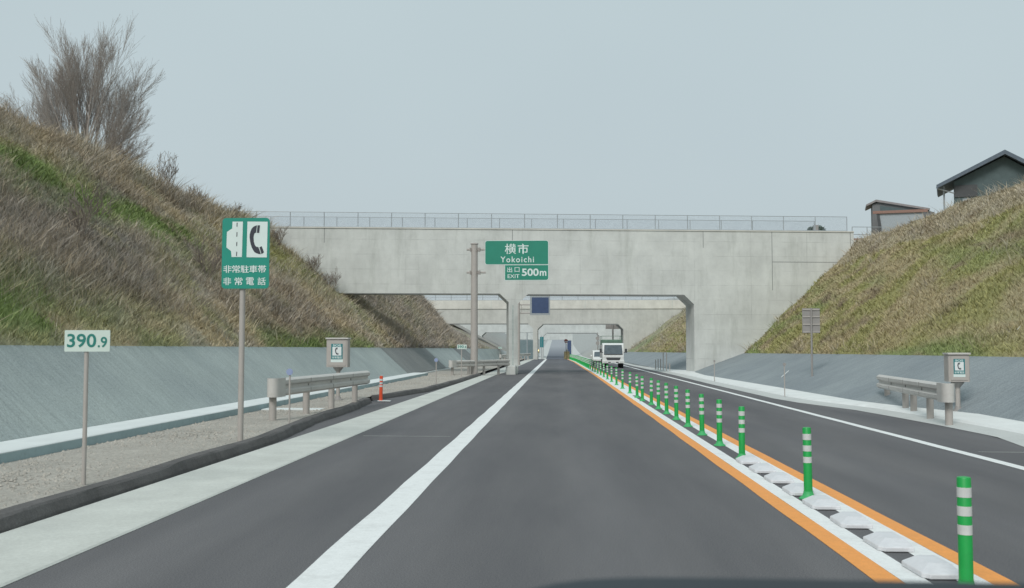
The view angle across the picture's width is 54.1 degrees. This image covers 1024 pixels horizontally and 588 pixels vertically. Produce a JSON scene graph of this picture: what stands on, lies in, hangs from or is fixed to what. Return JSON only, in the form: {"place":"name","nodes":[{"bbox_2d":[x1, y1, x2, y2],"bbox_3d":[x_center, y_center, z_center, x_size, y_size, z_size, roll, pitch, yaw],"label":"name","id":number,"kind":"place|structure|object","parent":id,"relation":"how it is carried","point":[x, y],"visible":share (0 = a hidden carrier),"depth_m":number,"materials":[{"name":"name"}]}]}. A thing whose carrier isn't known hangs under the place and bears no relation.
{"place":"outdoors","nodes":[
{"label":"outdoors","id":0,"kind":"place"},
{"bbox_2d":[0,358,525,508],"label":"verge","id":1,"kind":"structure","parent":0,"point":[137,450],"depth_m":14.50,"materials":[{"name":"grey gravel"}]},
{"bbox_2d":[64,330,109,484],"bbox_3d":[-4.657,1.257,10.982,0.508,1.720,0.061,0,-3,3],"label":"distance sign","id":2,"kind":"object","parent":1,"relation":"on","point":[86,342],"visible":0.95,"depth_m":10.99,"materials":[{"name":"white metal"}]},
{"bbox_2d":[0,373,427,463],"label":"drainage channel","id":3,"kind":"object","parent":1,"relation":"on","point":[25,448],"visible":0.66,"depth_m":17.67,"materials":[{"name":"concrete"}]},
{"bbox_2d":[221,218,269,440],"bbox_3d":[-4.334,0.582,16.306,0.780,3.645,0.128,0,-3,3],"label":"emergency sign","id":4,"kind":"object","parent":1,"relation":"on","point":[245,252],"visible":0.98,"depth_m":16.31,"materials":[{"name":"green metal"}]},
{"bbox_2d":[286,369,292,423],"bbox_3d":[-4.356,2.024,19.630,0.128,1.124,0.048,0,-3,3],"label":"reflector rod","id":5,"kind":"object","parent":1,"relation":"on","point":[289,372],"visible":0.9,"depth_m":19.63,"materials":[{"name":"beige paint"}]},
{"bbox_2d":[261,408,324,409],"bbox_3d":[-5.365,2.826,24.625,1.450,0.025,0.550,0,-3,3],"label":"path strip","id":6,"kind":"object","parent":1,"relation":"on","point":[294,408],"visible":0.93,"depth_m":24.64,"materials":[{"name":"paint"}]},
{"bbox_2d":[267,371,369,420],"bbox_3d":[-4.521,2.429,24.327,0.265,0.985,7.622,0,-3,6],"label":"guardrail","id":7,"kind":"object","parent":1,"relation":"on","point":[304,385],"visible":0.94,"depth_m":22.97,"materials":[{"name":"grey metal"}]},
{"bbox_2d":[326,338,350,399],"bbox_3d":[-5.041,2.173,29.067,0.660,1.810,0.410,0,-3,3],"label":"emergency telephone","id":8,"kind":"object","parent":1,"relation":"on","point":[338,355],"visible":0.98,"depth_m":28.92,"materials":[{"name":"beige paint"}]},
{"bbox_2d":[328,340,345,365],"bbox_3d":[-5.049,1.704,28.916,0.520,0.730,0.022,0,-3,3],"label":"door","id":9,"kind":"structure","parent":8,"relation":"in","point":[336,348],"depth_m":28.91,"materials":[{"name":"beige paint"}]},
{"bbox_2d":[434,358,437,383],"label":"reflector rod","id":10,"kind":"object","parent":1,"relation":"on","point":[435,359],"visible":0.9,"depth_m":41.56,"materials":[{"name":"beige paint"}]},
{"bbox_2d":[457,345,466,376],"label":"distance sign","id":11,"kind":"object","parent":1,"relation":"on","point":[461,347],"visible":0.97,"depth_m":52.36,"materials":[{"name":"white metal"}]},
{"bbox_2d":[421,358,503,372],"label":"path edging","id":12,"kind":"object","parent":1,"relation":"on","point":[446,368],"visible":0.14,"depth_m":68.06,"materials":[{"name":"concrete"}]},
{"bbox_2d":[449,359,509,374],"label":"guardrail","id":13,"kind":"object","parent":1,"relation":"on","point":[468,364],"visible":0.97,"depth_m":58.34,"materials":[{"name":"grey metal"}]},
{"bbox_2d":[467,240,548,373],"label":"exit sign","id":14,"kind":"object","parent":1,"relation":"on","point":[524,259],"visible":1,"depth_m":58.09,"materials":[{"name":"green metal"}]},
{"bbox_2d":[499,353,530,360],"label":"guardrail","id":15,"kind":"object","parent":1,"relation":"on","point":[504,356],"visible":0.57,"depth_m":131.66,"materials":[{"name":"grey metal"}]},
{"bbox_2d":[0,92,544,350],"bbox_3d":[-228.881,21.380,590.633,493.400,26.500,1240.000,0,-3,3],"label":"hill","id":16,"kind":"structure","parent":0,"point":[494,340],"depth_m":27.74,"materials":[{"name":"plant"}]},
{"bbox_2d":[0,10,164,166],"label":"bare tree","id":17,"kind":"object","parent":16,"relation":"on","point":[71,93],"visible":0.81,"depth_m":47.88,"materials":[{"name":"brown plant"}]},
{"bbox_2d":[62,179,122,239],"bbox_3d":[-11.238,-2.243,26.770,1.928,1.704,1.556,-1,-3,23],"label":"leafless shrub","id":18,"kind":"object","parent":16,"relation":"on","point":[84,216],"visible":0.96,"depth_m":26.52,"materials":[{"name":"plant"}]},
{"bbox_2d":[107,135,133,159],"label":"leafless shrub","id":19,"kind":"object","parent":16,"relation":"on","point":[120,147],"visible":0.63,"depth_m":40.99,"materials":[{"name":"plant"}]},
{"bbox_2d":[151,151,178,182],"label":"leafless shrub","id":20,"kind":"object","parent":16,"relation":"on","point":[169,169],"visible":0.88,"depth_m":45.97,"materials":[{"name":"grey plant"}]},
{"bbox_2d":[186,184,208,201],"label":"leafless shrub","id":21,"kind":"object","parent":16,"relation":"on","point":[196,193],"visible":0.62,"depth_m":49.91,"materials":[{"name":"plant"}]},
{"bbox_2d":[0,345,407,441],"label":"slope lining","id":22,"kind":"object","parent":16,"relation":"on","point":[41,389],"visible":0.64,"depth_m":20.84,"materials":[{"name":"grey concrete"}]},
{"bbox_2d":[187,234,221,277],"bbox_3d":[-10.744,-1.322,35.626,1.607,1.687,1.192,0,-3,3],"label":"leafless shrub","id":23,"kind":"object","parent":16,"relation":"on","point":[214,268],"visible":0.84,"depth_m":35.50,"materials":[{"name":"brown plant"}]},
{"bbox_2d":[226,203,241,217],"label":"leafless shrub","id":24,"kind":"object","parent":16,"relation":"on","point":[235,209],"visible":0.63,"depth_m":55.03,"materials":[{"name":"plant"}]},
{"bbox_2d":[270,225,289,245],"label":"leafless shrub","id":25,"kind":"object","parent":16,"relation":"on","point":[276,236],"visible":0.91,"depth_m":60.38,"materials":[{"name":"plant"}]},
{"bbox_2d":[305,254,323,272],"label":"leafless shrub","id":26,"kind":"object","parent":16,"relation":"on","point":[314,261],"visible":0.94,"depth_m":60.63,"materials":[{"name":"brown plant"}]},
{"bbox_2d":[320,271,340,286],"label":"leafless shrub","id":27,"kind":"object","parent":16,"relation":"on","point":[330,279],"visible":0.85,"depth_m":61.16,"materials":[{"name":"plant"}]},
{"bbox_2d":[381,348,445,372],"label":"slope lining","id":28,"kind":"object","parent":16,"relation":"on","point":[412,360],"visible":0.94,"depth_m":61.43,"materials":[{"name":"grey concrete"}]},
{"bbox_2d":[425,348,464,367],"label":"slope lining","id":29,"kind":"object","parent":16,"relation":"on","point":[443,356],"visible":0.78,"depth_m":79.80,"materials":[{"name":"grey concrete"}]},
{"bbox_2d":[453,348,470,359],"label":"slope lining","id":30,"kind":"object","parent":16,"relation":"on","point":[466,354],"visible":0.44,"depth_m":96.21,"materials":[{"name":"grey concrete"}]},
{"bbox_2d":[465,348,501,359],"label":"slope lining","id":31,"kind":"object","parent":16,"relation":"on","point":[488,354],"visible":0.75,"depth_m":121.77,"materials":[{"name":"grey concrete"}]},
{"bbox_2d":[0,0,1023,300],"label":"sky","id":32,"kind":"structure","parent":0,"point":[743,109],"materials":[{"name":"grey"}]},
{"bbox_2d":[1,340,1023,587],"bbox_3d":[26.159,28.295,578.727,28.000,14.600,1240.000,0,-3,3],"label":"road","id":33,"kind":"structure","parent":0,"point":[559,468],"depth_m":10.56,"materials":[{"name":"grey asphalt"}]},
{"bbox_2d":[0,398,371,532],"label":"curb","id":34,"kind":"structure","parent":33,"relation":"on","point":[21,514],"depth_m":11.79,"materials":[{"name":"concrete"}]},
{"bbox_2d":[0,359,533,587],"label":"gutter","id":35,"kind":"object","parent":33,"relation":"on","point":[30,549],"visible":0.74,"depth_m":10.43,"materials":[{"name":"concrete"}]},
{"bbox_2d":[377,376,390,400],"bbox_3d":[-3.809,2.826,29.993,0.380,0.750,0.200,1,-3,3],"label":"orange delineator","id":36,"kind":"object","parent":33,"relation":"on","point":[381,389],"visible":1,"depth_m":29.96},
{"bbox_2d":[286,359,546,587],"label":"road edge line","id":37,"kind":"object","parent":33,"relation":"on","point":[334,564],"visible":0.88,"depth_m":9.42,"materials":[{"name":"white paint"}]},
{"bbox_2d":[371,373,480,400],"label":"curb","id":38,"kind":"structure","parent":33,"relation":"on","point":[417,390],"depth_m":36.44,"materials":[{"name":"concrete"}]},
{"bbox_2d":[506,365,516,374],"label":"pier guard","id":39,"kind":"object","parent":33,"relation":"on","point":[511,369],"visible":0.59,"depth_m":61.11,"materials":[{"name":"concrete"}]},
{"bbox_2d":[403,324,639,371],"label":"overpass bridge","id":40,"kind":"structure","parent":33,"relation":"on","point":[604,333],"depth_m":238.63,"materials":[{"name":"concrete"}]},
{"bbox_2d":[518,296,549,364],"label":"display board","id":41,"kind":"object","parent":33,"relation":"on","point":[539,305],"visible":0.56,"depth_m":94.99,"materials":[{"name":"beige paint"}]},
{"bbox_2d":[540,336,543,358],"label":"green sign","id":42,"kind":"object","parent":33,"relation":"on","point":[541,342],"visible":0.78,"depth_m":199.64,"materials":[{"name":"metal"}]},
{"bbox_2d":[427,300,685,359],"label":"overpass bridge","id":43,"kind":"structure","parent":33,"relation":"on","point":[634,321],"depth_m":144.71,"materials":[{"name":"grey concrete"}]},
{"bbox_2d":[426,295,678,300],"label":"bridge fence","id":44,"kind":"object","parent":43,"relation":"on","point":[577,297],"visible":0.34,"depth_m":144.79,"materials":[{"name":"metal"}]},
{"bbox_2d":[270,226,853,373],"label":"overpass bridge","id":45,"kind":"structure","parent":33,"relation":"on","point":[730,290],"depth_m":63.45,"materials":[{"name":"concrete"}]},
{"bbox_2d":[252,216,814,229],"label":"bridge fence","id":46,"kind":"object","parent":45,"relation":"on","point":[531,222],"visible":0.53,"depth_m":65.13,"materials":[{"name":"metal"}]},
{"bbox_2d":[243,211,846,230],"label":"bridge fence","id":47,"kind":"object","parent":45,"relation":"on","point":[557,221],"visible":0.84,"depth_m":63.57,"materials":[{"name":"metal"}]},
{"bbox_2d":[564,349,569,358],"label":"crash cushion","id":48,"kind":"object","parent":33,"relation":"on","point":[566,354],"visible":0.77,"depth_m":150.34,"materials":[{"name":"yellow plastic"}]},
{"bbox_2d":[590,350,608,365],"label":"white van","id":49,"kind":"object","parent":33,"relation":"on","point":[595,355],"visible":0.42,"depth_m":93.18,"materials":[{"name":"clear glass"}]},
{"bbox_2d":[575,361,635,394],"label":"white line","id":50,"kind":"object","parent":33,"relation":"on","point":[619,385],"visible":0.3,"depth_m":42.62,"materials":[{"name":"paint"}]},
{"bbox_2d":[615,368,617,384],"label":"delineator post","id":51,"kind":"object","parent":50,"relation":"on","point":[616,381],"visible":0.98,"depth_m":43.78,"materials":[{"name":"green plastic"}]},
{"bbox_2d":[620,370,624,388],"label":"delineator post","id":52,"kind":"object","parent":50,"relation":"on","point":[622,379],"visible":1,"depth_m":39.78,"materials":[{"name":"green plastic"}]},
{"bbox_2d":[628,372,631,392],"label":"delineator post","id":53,"kind":"object","parent":50,"relation":"on","point":[629,382],"visible":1,"depth_m":35.69,"materials":[{"name":"green plastic"}]},
{"bbox_2d":[600,336,626,367],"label":"cab over truck","id":54,"kind":"object","parent":33,"relation":"on","point":[611,351],"visible":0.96,"depth_m":81.59,"materials":[{"name":"white metal"}]},
{"bbox_2d":[634,374,639,397],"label":"delineator post","id":55,"kind":"object","parent":33,"relation":"on","point":[636,384],"visible":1,"depth_m":32.45,"materials":[{"name":"green plastic"}]},
{"bbox_2d":[640,376,644,400],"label":"delineator post","id":56,"kind":"object","parent":33,"relation":"on","point":[642,388],"visible":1,"depth_m":30.45,"materials":[{"name":"green plastic"}]},
{"bbox_2d":[648,378,654,404],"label":"delineator post","id":57,"kind":"object","parent":33,"relation":"on","point":[651,392],"visible":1,"depth_m":28.45,"materials":[{"name":"green plastic"}]},
{"bbox_2d":[655,380,661,408],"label":"delineator post","id":58,"kind":"object","parent":33,"relation":"on","point":[658,395],"visible":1,"depth_m":26.46,"materials":[{"name":"green plastic"}]},
{"bbox_2d":[663,383,670,413],"bbox_3d":[3.773,2.549,24.499,0.196,0.756,0.196,-1,-3,2],"label":"delineator post","id":59,"kind":"object","parent":33,"relation":"on","point":[666,397],"visible":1,"depth_m":24.46,"materials":[{"name":"green plastic"}]},
{"bbox_2d":[672,386,680,419],"bbox_3d":[3.687,2.441,22.509,0.196,0.756,0.196,-1,-3,6],"label":"delineator post","id":60,"kind":"object","parent":33,"relation":"on","point":[676,416],"visible":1,"depth_m":22.47,"materials":[{"name":"green plastic"}]},
{"bbox_2d":[683,389,692,426],"bbox_3d":[3.596,2.333,20.513,0.196,0.756,0.196,3,-4,-44],"label":"delineator post","id":61,"kind":"object","parent":33,"relation":"on","point":[687,405],"visible":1,"depth_m":20.48,"materials":[{"name":"green plastic"}]},
{"bbox_2d":[697,394,706,434],"bbox_3d":[3.504,2.225,18.521,0.196,0.756,0.196,-3,-4,30],"label":"delineator post","id":62,"kind":"object","parent":33,"relation":"on","point":[701,414],"visible":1,"depth_m":18.48,"materials":[{"name":"green plastic"}]},
{"bbox_2d":[714,399,725,445],"bbox_3d":[3.416,2.116,16.519,0.196,0.756,0.196,1,-3,-33],"label":"delineator post","id":63,"kind":"object","parent":33,"relation":"on","point":[719,441],"visible":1,"depth_m":16.48,"materials":[{"name":"green plastic"}]},
{"bbox_2d":[568,359,900,580],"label":"line orange","id":64,"kind":"object","parent":33,"relation":"on","point":[871,569],"visible":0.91,"depth_m":9.77,"materials":[{"name":"paint"}]},
{"bbox_2d":[735,406,745,458],"bbox_3d":[3.329,2.008,14.529,0.196,0.756,0.196,0,-3,-3],"label":"delineator post","id":65,"kind":"object","parent":33,"relation":"on","point":[741,415],"visible":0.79,"depth_m":14.49,"materials":[{"name":"green plastic"}]},
{"bbox_2d":[736,455,760,464],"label":"lane block","id":66,"kind":"structure","parent":33,"relation":"on","point":[748,459],"depth_m":13.87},
{"bbox_2d":[569,359,929,581],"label":"white line","id":67,"kind":"object","parent":33,"relation":"on","point":[897,569],"visible":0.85,"depth_m":9.76,"materials":[{"name":"paint"}]},
{"bbox_2d":[749,463,776,472],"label":"lane block","id":68,"kind":"structure","parent":33,"relation":"on","point":[762,468],"depth_m":12.91,"materials":[{"name":"white concrete"}]},
{"bbox_2d":[764,472,793,483],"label":"lane block","id":69,"kind":"structure","parent":33,"relation":"on","point":[779,477],"depth_m":11.93,"materials":[{"name":"white concrete"}]},
{"bbox_2d":[591,368,989,582],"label":"white line","id":70,"kind":"object","parent":33,"relation":"on","point":[919,549],"visible":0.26,"depth_m":10.13,"materials":[{"name":"paint"}]},
{"bbox_2d":[782,483,815,495],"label":"lane block","id":71,"kind":"structure","parent":33,"relation":"on","point":[795,489],"depth_m":10.99,"materials":[{"name":"white concrete"}]},
{"bbox_2d":[591,367,1014,582],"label":"line orange","id":72,"kind":"object","parent":33,"relation":"on","point":[985,573],"visible":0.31,"depth_m":9.53,"materials":[{"name":"paint"}]},
{"bbox_2d":[799,427,813,498],"bbox_3d":[3.150,1.800,10.687,0.196,0.756,0.196,0,-3,-17],"label":"delineator post","id":73,"kind":"object","parent":33,"relation":"on","point":[807,461],"visible":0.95,"depth_m":10.65,"materials":[{"name":"green plastic"}]},
{"bbox_2d":[615,363,1023,469],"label":"road edge line","id":74,"kind":"object","parent":33,"relation":"on","point":[959,451],"visible":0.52,"depth_m":18.83,"materials":[{"name":"white paint"}]},
{"bbox_2d":[802,495,840,509],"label":"lane block","id":75,"kind":"structure","parent":33,"relation":"on","point":[820,502],"depth_m":10.02,"materials":[{"name":"white concrete"}]},
{"bbox_2d":[830,511,872,528],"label":"lane block","id":76,"kind":"structure","parent":33,"relation":"on","point":[851,520],"depth_m":8.98,"materials":[{"name":"white concrete"}]},
{"bbox_2d":[863,531,913,551],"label":"lane block","id":77,"kind":"structure","parent":33,"relation":"on","point":[887,541],"depth_m":7.98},
{"bbox_2d":[902,555,958,579],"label":"lane block","id":78,"kind":"structure","parent":33,"relation":"on","point":[932,567],"depth_m":7.05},
{"bbox_2d":[956,476,973,581],"bbox_3d":[2.968,1.576,6.567,0.196,0.756,0.196,-2,-4,35],"label":"delineator post","id":79,"kind":"object","parent":33,"relation":"on","point":[964,528],"visible":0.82,"depth_m":6.54,"materials":[{"name":"green plastic"}]},
{"bbox_2d":[500,340,551,360],"bbox_3d":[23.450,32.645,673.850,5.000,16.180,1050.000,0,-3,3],"label":"embankment","id":80,"kind":"structure","parent":0,"point":[547,343],"depth_m":525.48,"materials":[{"name":"concrete"}]},
{"bbox_2d":[520,340,532,358],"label":"screen wall","id":81,"kind":"structure","parent":80,"relation":"on","point":[523,346],"depth_m":204.78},
{"bbox_2d":[573,345,589,358],"bbox_3d":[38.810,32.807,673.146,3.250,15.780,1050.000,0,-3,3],"label":"embankment","id":82,"kind":"structure","parent":0,"point":[576,352],"depth_m":466.69,"materials":[{"name":"concrete"}]},
{"bbox_2d":[596,332,599,349],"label":"roadside marker","id":83,"kind":"object","parent":82,"relation":"on","point":[597,339],"visible":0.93,"depth_m":189.16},
{"bbox_2d":[606,325,618,339],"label":"sign back","id":84,"kind":"object","parent":82,"relation":"on","point":[612,327],"visible":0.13,"depth_m":155.49,"materials":[{"name":"grey metal"}]},
{"bbox_2d":[367,366,1014,443],"bbox_3d":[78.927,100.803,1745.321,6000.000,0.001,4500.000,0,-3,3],"label":"ground","id":85,"kind":"structure","parent":0,"point":[716,385],"depth_m":119.87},
{"bbox_2d":[505,333,572,354],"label":"overpass bridge","id":86,"kind":"structure","parent":85,"relation":"on","point":[569,337],"depth_m":419.21,"materials":[{"name":"concrete"}]},
{"bbox_2d":[537,578,1023,587],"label":"car dashboard","id":87,"kind":"object","parent":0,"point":[692,583],"visible":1,"depth_m":0.86,"materials":[{"name":"plastic"}]},
{"bbox_2d":[573,175,1023,358],"bbox_3d":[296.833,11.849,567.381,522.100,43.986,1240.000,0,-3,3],"label":"hill","id":88,"kind":"structure","parent":0,"point":[585,345],"depth_m":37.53,"materials":[{"name":"plant"}]},
{"bbox_2d":[624,352,685,369],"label":"slope lining","id":89,"kind":"object","parent":88,"relation":"on","point":[676,360],"visible":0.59,"depth_m":88.04,"materials":[{"name":"grey concrete"}]},
{"bbox_2d":[807,225,824,229],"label":"round evergreen","id":90,"kind":"object","parent":88,"relation":"on","point":[819,227],"visible":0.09,"depth_m":118.53,"materials":[{"name":"green plant"}]},
{"bbox_2d":[695,353,1023,421],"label":"slope lining","id":91,"kind":"object","parent":88,"relation":"on","point":[994,386],"visible":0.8,"depth_m":30.62,"materials":[{"name":"grey concrete"}]},
{"bbox_2d":[802,308,819,376],"bbox_3d":[10.969,2.001,36.696,0.640,2.980,0.085,0,-3,3],"label":"sign back","id":92,"kind":"object","parent":91,"relation":"on","point":[811,321],"visible":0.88,"depth_m":36.76,"materials":[{"name":"beige paint"}]},
{"bbox_2d":[865,200,933,233],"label":"lean to shed","id":93,"kind":"object","parent":88,"relation":"on","point":[888,214],"visible":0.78,"depth_m":72.66,"materials":[{"name":"metal"}]},
{"bbox_2d":[936,150,1023,209],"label":"gabled house","id":94,"kind":"structure","parent":88,"relation":"on","point":[1003,166],"depth_m":58.56,"materials":[{"name":"grey tile"}]},
{"bbox_2d":[623,363,1023,446],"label":"verge strip","id":95,"kind":"object","parent":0,"point":[1014,437],"visible":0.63,"depth_m":24.49,"materials":[{"name":"concrete"}]},
{"bbox_2d":[783,363,785,396],"bbox_3d":[8.708,2.740,32.032,0.099,1.079,0.046,0,-3,3],"label":"reflector rod","id":96,"kind":"object","parent":95,"relation":"on","point":[784,364],"visible":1,"depth_m":32.03,"materials":[{"name":"beige paint"}]},
{"bbox_2d":[625,362,1023,433],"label":"path","id":97,"kind":"structure","parent":0,"point":[1016,426],"depth_m":26.38,"materials":[{"name":"white concrete"}]},
{"bbox_2d":[876,375,954,424],"bbox_3d":[9.568,2.455,24.074,0.265,0.865,7.314,-1,-3,10],"label":"guardrail","id":98,"kind":"object","parent":97,"relation":"on","point":[930,391],"visible":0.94,"depth_m":22.39,"materials":[{"name":"grey metal"}]},
{"bbox_2d":[942,353,970,410],"bbox_3d":[10.350,2.051,23.315,0.500,1.370,0.510,-1,-3,11],"label":"emergency telephone","id":99,"kind":"object","parent":97,"relation":"on","point":[957,369],"visible":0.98,"depth_m":23.13,"materials":[{"name":"beige paint"}]},
{"bbox_2d":[951,356,967,379],"bbox_3d":[10.314,1.710,23.111,0.360,0.550,0.022,-1,-3,11],"label":"sign","id":100,"kind":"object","parent":99,"relation":"in","point":[959,365],"depth_m":23.11,"materials":[{"name":"white metal"}]}
]}

